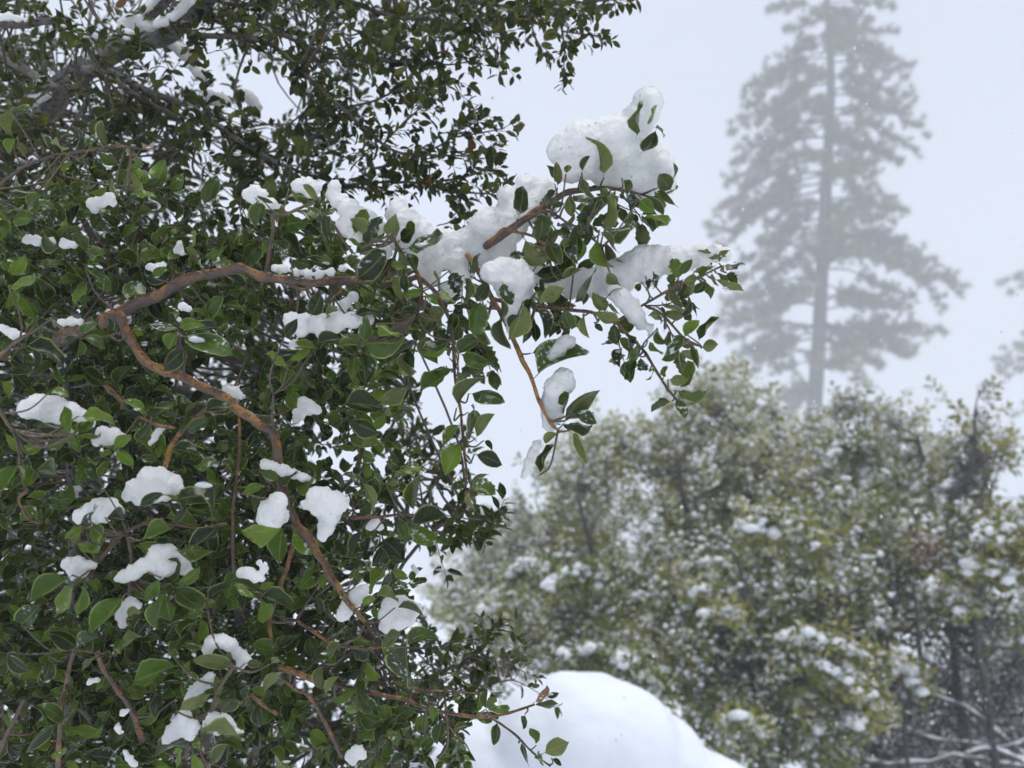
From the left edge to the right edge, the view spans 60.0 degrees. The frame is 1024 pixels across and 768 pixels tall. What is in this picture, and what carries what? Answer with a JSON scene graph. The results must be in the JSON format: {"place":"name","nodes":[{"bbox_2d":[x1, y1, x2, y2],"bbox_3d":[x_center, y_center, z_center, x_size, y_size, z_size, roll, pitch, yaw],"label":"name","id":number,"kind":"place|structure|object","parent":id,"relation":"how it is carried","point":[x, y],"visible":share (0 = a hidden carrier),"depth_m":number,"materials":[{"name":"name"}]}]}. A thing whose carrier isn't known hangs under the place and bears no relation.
{"place":"outdoors","nodes":[
{"label":"outdoors","id":0,"kind":"place"},
{"bbox_2d":[0,0,1023,590],"label":"sky","id":1,"kind":"structure","parent":0,"point":[680,35],"materials":[{"name":"white"}]},
{"bbox_2d":[4,590,1023,767],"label":"ground","id":2,"kind":"structure","parent":0,"point":[441,635],"depth_m":22.94,"materials":[{"name":"white snow"}]},
{"bbox_2d":[0,149,387,767],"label":"oak thicket","id":3,"kind":"object","parent":2,"relation":"on","point":[331,710],"visible":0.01,"depth_m":2.72,"materials":[{"name":"green plant"}]},
{"bbox_2d":[0,149,388,767],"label":"snow crumbs","id":4,"kind":"object","parent":3,"relation":"on","point":[215,465],"visible":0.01,"depth_m":2.71,"materials":[{"name":"white snow"}]},
{"bbox_2d":[0,120,562,767],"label":"oak shrub","id":5,"kind":"object","parent":2,"relation":"on","point":[484,676],"visible":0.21,"depth_m":1.36,"materials":[{"name":"green plant"}]},
{"bbox_2d":[0,0,640,254],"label":"oak tree","id":6,"kind":"object","parent":2,"relation":"on","point":[114,49],"visible":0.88,"depth_m":1.36,"materials":[{"name":"green plant"}]},
{"bbox_2d":[0,11,27,22],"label":"snow lump","id":7,"kind":"object","parent":6,"relation":"on","point":[8,16],"visible":1,"depth_m":1.19,"materials":[{"name":"white snow"}]},
{"bbox_2d":[27,91,51,107],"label":"snow lump","id":8,"kind":"object","parent":6,"relation":"on","point":[44,98],"visible":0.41,"depth_m":1.53,"materials":[{"name":"white snow"}]},
{"bbox_2d":[83,33,97,41],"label":"snow lump","id":9,"kind":"object","parent":6,"relation":"on","point":[94,35],"visible":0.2,"depth_m":1.38,"materials":[{"name":"white snow"}]},
{"bbox_2d":[82,50,98,59],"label":"snow lump","id":10,"kind":"object","parent":6,"relation":"on","point":[87,57],"visible":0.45,"depth_m":1.38,"materials":[{"name":"white snow"}]},
{"bbox_2d":[117,13,154,34],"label":"snow lump","id":11,"kind":"object","parent":6,"relation":"on","point":[140,24],"visible":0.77,"depth_m":1.31,"materials":[{"name":"white snow"}]},
{"bbox_2d":[140,0,160,14],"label":"snow lump","id":12,"kind":"object","parent":6,"relation":"on","point":[150,4],"visible":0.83,"depth_m":1.33,"materials":[{"name":"white snow"}]},
{"bbox_2d":[153,0,195,28],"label":"snow lump","id":13,"kind":"object","parent":6,"relation":"on","point":[182,7],"visible":1,"depth_m":1.28,"materials":[{"name":"white snow"}]},
{"bbox_2d":[168,41,200,61],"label":"snow lump","id":14,"kind":"object","parent":6,"relation":"on","point":[176,47],"visible":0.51,"depth_m":1.55,"materials":[{"name":"white snow"}]},
{"bbox_2d":[188,64,213,86],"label":"snow lump","id":15,"kind":"object","parent":6,"relation":"on","point":[195,71],"visible":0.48,"depth_m":1.55,"materials":[{"name":"white snow"}]},
{"bbox_2d":[202,89,232,107],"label":"snow lump","id":16,"kind":"object","parent":6,"relation":"on","point":[220,95],"visible":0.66,"depth_m":1.46,"materials":[{"name":"white snow"}]},
{"bbox_2d":[242,89,262,110],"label":"snow lump","id":17,"kind":"object","parent":6,"relation":"on","point":[251,99],"visible":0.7,"depth_m":1.46,"materials":[{"name":"white snow"}]},
{"bbox_2d":[0,0,605,765],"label":"snow crumbs","id":18,"kind":"object","parent":6,"relation":"on","point":[132,32],"visible":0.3,"depth_m":1.35,"materials":[{"name":"white snow"}]},
{"bbox_2d":[0,100,744,767],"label":"scrub oak","id":19,"kind":"object","parent":2,"relation":"on","point":[80,712],"visible":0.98,"depth_m":1.01,"materials":[{"name":"green plant"}]},
{"bbox_2d":[0,324,25,339],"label":"snow lump","id":20,"kind":"object","parent":19,"relation":"on","point":[11,333],"visible":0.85,"depth_m":0.93,"materials":[{"name":"white snow"}]},
{"bbox_2d":[22,234,77,248],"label":"snow lump","id":21,"kind":"object","parent":19,"relation":"on","point":[35,240],"visible":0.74,"depth_m":1.00,"materials":[{"name":"white snow"}]},
{"bbox_2d":[16,393,95,433],"bbox_3d":[-0.454,0.030,0.884,0.078,0.041,0.026,0,-15,0],"label":"snow lump","id":22,"kind":"object","parent":19,"relation":"on","point":[48,408],"visible":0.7,"depth_m":0.88,"materials":[{"name":"white snow"}]},
{"bbox_2d":[57,316,83,326],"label":"snow lump","id":23,"kind":"object","parent":19,"relation":"on","point":[70,321],"visible":0.89,"depth_m":0.96,"materials":[{"name":"white snow"}]},
{"bbox_2d":[66,485,81,496],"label":"snow lump","id":24,"kind":"object","parent":19,"relation":"on","point":[77,489],"visible":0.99,"depth_m":1.08,"materials":[{"name":"white snow"}]},
{"bbox_2d":[60,555,97,580],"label":"snow lump","id":25,"kind":"object","parent":19,"relation":"on","point":[78,565],"visible":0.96,"depth_m":0.89,"materials":[{"name":"white snow"}]},
{"bbox_2d":[86,677,100,684],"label":"snow lump","id":26,"kind":"object","parent":19,"relation":"on","point":[90,681],"visible":1,"depth_m":1.00,"materials":[{"name":"white snow"}]},
{"bbox_2d":[72,497,124,524],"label":"snow lump","id":27,"kind":"object","parent":19,"relation":"on","point":[105,508],"visible":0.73,"depth_m":0.89,"materials":[{"name":"white snow"}]},
{"bbox_2d":[85,192,116,213],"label":"snow lump","id":28,"kind":"object","parent":19,"relation":"on","point":[95,204],"visible":0.98,"depth_m":0.98,"materials":[{"name":"white snow"}]},
{"bbox_2d":[91,426,125,447],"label":"snow lump","id":29,"kind":"object","parent":19,"relation":"on","point":[108,436],"visible":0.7,"depth_m":0.90,"materials":[{"name":"white snow"}]},
{"bbox_2d":[96,297,135,314],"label":"snow lump","id":30,"kind":"object","parent":19,"relation":"on","point":[115,306],"visible":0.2,"depth_m":1.01,"materials":[{"name":"white snow"}]},
{"bbox_2d":[114,708,129,733],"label":"snow lump","id":31,"kind":"object","parent":19,"relation":"on","point":[118,726],"visible":1,"depth_m":0.93,"materials":[{"name":"white snow"}]},
{"bbox_2d":[115,596,142,628],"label":"snow lump","id":32,"kind":"object","parent":19,"relation":"on","point":[121,615],"visible":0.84,"depth_m":0.88,"materials":[{"name":"white snow"}]},
{"bbox_2d":[122,749,137,767],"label":"snow lump","id":33,"kind":"object","parent":19,"relation":"on","point":[130,760],"visible":1,"depth_m":0.93,"materials":[{"name":"white snow"}]},
{"bbox_2d":[121,466,183,505],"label":"snow lump","id":34,"kind":"object","parent":19,"relation":"on","point":[147,480],"visible":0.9,"depth_m":0.89,"materials":[{"name":"white snow"}]},
{"bbox_2d":[114,543,192,582],"bbox_3d":[-0.357,0.178,0.883,0.081,0.039,0.022,-1,-15,3],"label":"snow lump","id":35,"kind":"object","parent":19,"relation":"on","point":[155,560],"visible":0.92,"depth_m":0.88,"materials":[{"name":"white snow"}]},
{"bbox_2d":[145,261,166,277],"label":"snow lump","id":36,"kind":"object","parent":19,"relation":"on","point":[150,266],"visible":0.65,"depth_m":0.97,"materials":[{"name":"white snow"}]},
{"bbox_2d":[148,428,164,445],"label":"snow lump","id":37,"kind":"object","parent":19,"relation":"on","point":[156,433],"visible":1,"depth_m":0.95,"materials":[{"name":"white snow"}]},
{"bbox_2d":[173,240,185,255],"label":"snow lump","id":38,"kind":"object","parent":19,"relation":"on","point":[178,248],"visible":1,"depth_m":1.00,"materials":[{"name":"white snow"}]},
{"bbox_2d":[161,710,200,743],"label":"snow lump","id":39,"kind":"object","parent":19,"relation":"on","point":[181,726],"visible":0.99,"depth_m":0.86,"materials":[{"name":"white snow"}]},
{"bbox_2d":[176,302,191,321],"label":"snow lump","id":40,"kind":"object","parent":19,"relation":"on","point":[183,306],"visible":1,"depth_m":0.94,"materials":[{"name":"white snow"}]},
{"bbox_2d":[184,672,215,699],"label":"snow lump","id":41,"kind":"object","parent":19,"relation":"on","point":[197,688],"visible":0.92,"depth_m":0.87,"materials":[{"name":"white snow"}]},
{"bbox_2d":[199,257,219,267],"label":"snow lump","id":42,"kind":"object","parent":19,"relation":"on","point":[217,260],"visible":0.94,"depth_m":1.00,"materials":[{"name":"white snow"}]},
{"bbox_2d":[202,711,243,735],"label":"snow lump","id":43,"kind":"object","parent":19,"relation":"on","point":[211,717],"visible":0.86,"depth_m":0.86,"materials":[{"name":"white snow"}]},
{"bbox_2d":[201,633,251,671],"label":"snow lump","id":44,"kind":"object","parent":19,"relation":"on","point":[227,643],"visible":0.97,"depth_m":0.87,"materials":[{"name":"white snow"}]},
{"bbox_2d":[222,385,244,399],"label":"snow lump","id":45,"kind":"object","parent":19,"relation":"on","point":[233,391],"visible":0.88,"depth_m":0.97,"materials":[{"name":"white snow"}]},
{"bbox_2d":[236,559,268,582],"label":"snow lump","id":46,"kind":"object","parent":19,"relation":"on","point":[252,574],"visible":1,"depth_m":0.89,"materials":[{"name":"white snow"}]},
{"bbox_2d":[242,184,268,203],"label":"snow lump","id":47,"kind":"object","parent":19,"relation":"on","point":[251,193],"visible":0.93,"depth_m":0.95,"materials":[{"name":"white snow"}]},
{"bbox_2d":[259,197,279,209],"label":"snow lump","id":48,"kind":"object","parent":19,"relation":"on","point":[274,205],"visible":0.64,"depth_m":0.96,"materials":[{"name":"white snow"}]},
{"bbox_2d":[256,492,289,527],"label":"snow lump","id":49,"kind":"object","parent":19,"relation":"attached to","point":[272,511],"visible":0.94,"depth_m":0.90,"materials":[{"name":"white snow"}]},
{"bbox_2d":[259,458,315,483],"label":"snow lump","id":50,"kind":"object","parent":19,"relation":"on","point":[282,470],"visible":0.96,"depth_m":0.94,"materials":[{"name":"white snow"}]},
{"bbox_2d":[291,176,320,198],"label":"snow lump","id":51,"kind":"object","parent":19,"relation":"on","point":[297,185],"visible":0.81,"depth_m":0.95,"materials":[{"name":"white snow"}]},
{"bbox_2d":[292,396,321,423],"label":"snow lump","id":52,"kind":"object","parent":19,"relation":"on","point":[306,406],"visible":1,"depth_m":1.00,"materials":[{"name":"white snow"}]},
{"bbox_2d":[271,264,346,278],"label":"snow lump","id":53,"kind":"object","parent":19,"relation":"on","point":[306,272],"visible":0.89,"depth_m":0.97,"materials":[{"name":"white snow"}]},
{"bbox_2d":[300,486,349,541],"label":"snow lump","id":54,"kind":"object","parent":19,"relation":"on","point":[326,506],"visible":1,"depth_m":0.90,"materials":[{"name":"white snow"}]},
{"bbox_2d":[283,311,373,346],"bbox_3d":[-0.195,-0.058,0.944,0.098,0.043,0.023,0,-15,0],"label":"snow lump","id":55,"kind":"object","parent":19,"relation":"on","point":[336,322],"visible":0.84,"depth_m":0.94,"materials":[{"name":"white snow"}]},
{"bbox_2d":[325,180,348,208],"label":"snow lump","id":56,"kind":"object","parent":19,"relation":"attached to","point":[334,195],"visible":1,"depth_m":0.96,"materials":[{"name":"white snow"}]},
{"bbox_2d":[337,291,358,313],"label":"snow lump","id":57,"kind":"object","parent":19,"relation":"on","point":[348,300],"visible":0.9,"depth_m":0.97,"materials":[{"name":"white snow"}]},
{"bbox_2d":[336,584,368,621],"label":"snow lump","id":58,"kind":"object","parent":19,"relation":"attached to","point":[357,594],"visible":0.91,"depth_m":0.94,"materials":[{"name":"white snow"}]},
{"bbox_2d":[344,744,366,765],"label":"snow lump","id":59,"kind":"object","parent":19,"relation":"on","point":[355,753],"visible":1,"depth_m":0.98,"materials":[{"name":"white snow"}]},
{"bbox_2d":[335,198,384,242],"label":"snow lump","id":60,"kind":"object","parent":19,"relation":"on","point":[348,209],"visible":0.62,"depth_m":0.95,"materials":[{"name":"white snow"}]},
{"bbox_2d":[0,176,736,767],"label":"snow crumbs","id":61,"kind":"object","parent":19,"relation":"on","point":[198,484],"visible":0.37,"depth_m":1.00,"materials":[{"name":"white snow"}]},
{"bbox_2d":[365,518,383,530],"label":"snow lump","id":62,"kind":"object","parent":19,"relation":"on","point":[372,524],"visible":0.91,"depth_m":0.97,"materials":[{"name":"white snow"}]},
{"bbox_2d":[379,245,392,259],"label":"snow lump","id":63,"kind":"object","parent":19,"relation":"on","point":[388,249],"visible":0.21,"depth_m":0.93,"materials":[{"name":"white snow"}]},
{"bbox_2d":[378,595,421,633],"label":"snow lump","id":64,"kind":"object","parent":19,"relation":"on","point":[397,619],"visible":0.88,"depth_m":0.93,"materials":[{"name":"white snow"}]},
{"bbox_2d":[384,196,444,260],"bbox_3d":[-0.104,-0.165,0.946,0.066,0.072,0.035,0,-15,0],"label":"snow lump","id":65,"kind":"object","parent":19,"relation":"on","point":[400,209],"visible":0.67,"depth_m":0.94,"materials":[{"name":"white snow"}]},
{"bbox_2d":[411,564,418,573],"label":"snow lump","id":66,"kind":"object","parent":19,"relation":"on","point":[414,569],"visible":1,"depth_m":0.95,"materials":[{"name":"white snow"}]},
{"bbox_2d":[417,172,556,300],"bbox_3d":[-0.030,-0.164,0.985,0.162,0.140,0.049,0,-15,0],"label":"snow lump","id":67,"kind":"object","parent":19,"relation":"on","point":[484,224],"visible":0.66,"depth_m":0.97,"materials":[{"name":"white snow"}]},
{"bbox_2d":[479,257,535,333],"bbox_3d":[-0.004,-0.093,0.928,0.060,0.083,0.035,0,-15,0],"label":"snow lump","id":68,"kind":"object","parent":19,"relation":"on","point":[518,277],"visible":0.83,"depth_m":0.92,"materials":[{"name":"white snow"}]},
{"bbox_2d":[520,440,541,479],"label":"snow lump","id":69,"kind":"object","parent":19,"relation":"attached to","point":[531,456],"visible":1,"depth_m":0.93,"materials":[{"name":"white snow"}]},
{"bbox_2d":[540,367,575,431],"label":"snow lump","id":70,"kind":"object","parent":19,"relation":"on","point":[559,381],"visible":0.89,"depth_m":0.92,"materials":[{"name":"white snow"}]},
{"bbox_2d":[547,334,575,360],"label":"snow lump","id":71,"kind":"object","parent":19,"relation":"on","point":[561,346],"visible":1,"depth_m":0.93,"materials":[{"name":"white snow"}]},
{"bbox_2d":[546,86,676,199],"bbox_3d":[0.108,-0.261,0.966,0.143,0.122,0.056,0,-15,0],"label":"snow lump","id":72,"kind":"object","parent":19,"relation":"on","point":[571,145],"visible":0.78,"depth_m":0.95,"materials":[{"name":"white snow"}]},
{"bbox_2d":[605,285,653,337],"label":"snow lump","id":73,"kind":"object","parent":19,"relation":"on","point":[625,302],"visible":0.97,"depth_m":0.93,"materials":[{"name":"white snow"}]},
{"bbox_2d":[529,243,732,299],"bbox_3d":[0.126,-0.125,0.973,0.234,0.064,0.034,0,-15,0],"label":"snow lump","id":74,"kind":"object","parent":19,"relation":"on","point":[638,263],"visible":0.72,"depth_m":0.96,"materials":[{"name":"white snow"}]},
{"bbox_2d":[393,719,469,767],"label":"snow mound","id":75,"kind":"object","parent":2,"relation":"on","point":[436,750],"visible":0.08,"depth_m":2.91,"materials":[{"name":"white snow"}]},
{"bbox_2d":[420,468,625,671],"bbox_3d":[0.096,2.102,7.335,1.626,3.048,1.550,4,-16,-15],"label":"oak bush","id":76,"kind":"object","parent":2,"relation":"on","point":[482,577],"visible":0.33,"depth_m":7.49,"materials":[{"name":"green plant"}]},
{"bbox_2d":[438,528,725,712],"bbox_3d":[0.526,1.958,5.307,1.412,2.296,2.552,7,-16,-24],"label":"oak bush","id":77,"kind":"object","parent":2,"relation":"on","point":[618,655],"visible":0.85,"depth_m":5.17,"materials":[{"name":"green plant"}]},
{"bbox_2d":[457,671,744,767],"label":"snow mound","id":78,"kind":"object","parent":2,"relation":"on","point":[599,712],"visible":0.8,"depth_m":3.12,"materials":[{"name":"white snow"}]},
{"bbox_2d":[512,350,836,731],"bbox_3d":[1.255,1.520,6.456,2.105,3.730,1.737,-7,-16,23],"label":"oak bush","id":79,"kind":"object","parent":2,"relation":"on","point":[720,472],"visible":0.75,"depth_m":6.46,"materials":[{"name":"green plant"}]},
{"bbox_2d":[411,475,1023,700],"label":"oak bush","id":80,"kind":"object","parent":2,"relation":"on","point":[435,623],"visible":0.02,"depth_m":8.43,"materials":[{"name":"green plant"}]},
{"bbox_2d":[589,473,946,767],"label":"oak bush","id":81,"kind":"object","parent":2,"relation":"on","point":[786,636],"visible":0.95,"depth_m":5.04,"materials":[{"name":"green plant"}]},
{"bbox_2d":[708,356,886,767],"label":"oak bush","id":82,"kind":"object","parent":2,"relation":"on","point":[817,429],"visible":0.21,"depth_m":6.95,"materials":[{"name":"green plant"}]},
{"bbox_2d":[700,0,974,579],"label":"pine tree","id":83,"kind":"object","parent":2,"relation":"on","point":[827,248],"visible":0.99,"depth_m":63.66,"materials":[{"name":"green plant"}]},
{"bbox_2d":[791,380,991,766],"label":"oak bush","id":84,"kind":"object","parent":2,"relation":"on","point":[866,445],"visible":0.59,"depth_m":6.79,"materials":[{"name":"green plant"}]},
{"bbox_2d":[796,585,1023,767],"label":"brushwood","id":85,"kind":"object","parent":2,"relation":"on","point":[1001,703],"visible":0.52,"depth_m":5.67,"materials":[{"name":"brown plant"}]},
{"bbox_2d":[824,633,1023,767],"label":"snow lines","id":86,"kind":"object","parent":85,"relation":"on","point":[937,703],"visible":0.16,"depth_m":5.85,"materials":[{"name":"white snow"}]},
{"bbox_2d":[840,709,1023,751],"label":"fallen branch","id":87,"kind":"object","parent":85,"relation":"on","point":[974,742],"visible":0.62,"depth_m":5.25,"materials":[{"name":"brown wood"}]},
{"bbox_2d":[865,720,1023,767],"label":"fallen branch","id":88,"kind":"object","parent":85,"relation":"on","point":[929,762],"visible":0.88,"depth_m":5.09,"materials":[{"name":"brown wood"}]},
{"bbox_2d":[919,685,1023,755],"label":"fallen branch","id":89,"kind":"object","parent":85,"relation":"on","point":[1004,738],"visible":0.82,"depth_m":5.29,"materials":[{"name":"brown wood"}]},
{"bbox_2d":[939,702,1023,766],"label":"fallen branch","id":90,"kind":"object","parent":85,"relation":"on","point":[1017,757],"visible":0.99,"depth_m":4.99,"materials":[{"name":"brown wood"}]},
{"bbox_2d":[846,493,1023,767],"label":"oak bush","id":91,"kind":"object","parent":2,"relation":"on","point":[988,552],"visible":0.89,"depth_m":5.10,"materials":[{"name":"green plant"}]},
{"bbox_2d":[885,374,1023,767],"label":"oak bush","id":92,"kind":"object","parent":2,"relation":"on","point":[964,479],"visible":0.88,"depth_m":6.00,"materials":[{"name":"green plant"}]},
{"bbox_2d":[988,267,1023,419],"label":"pine tree","id":93,"kind":"object","parent":2,"relation":"on","point":[1018,348],"visible":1,"depth_m":66.04,"materials":[{"name":"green plant"}]},
{"bbox_2d":[98,1,1023,767],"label":"falling snow","id":94,"kind":"structure","parent":0,"point":[764,393],"depth_m":2.86,"materials":[{"name":"white snow"}]}
]}

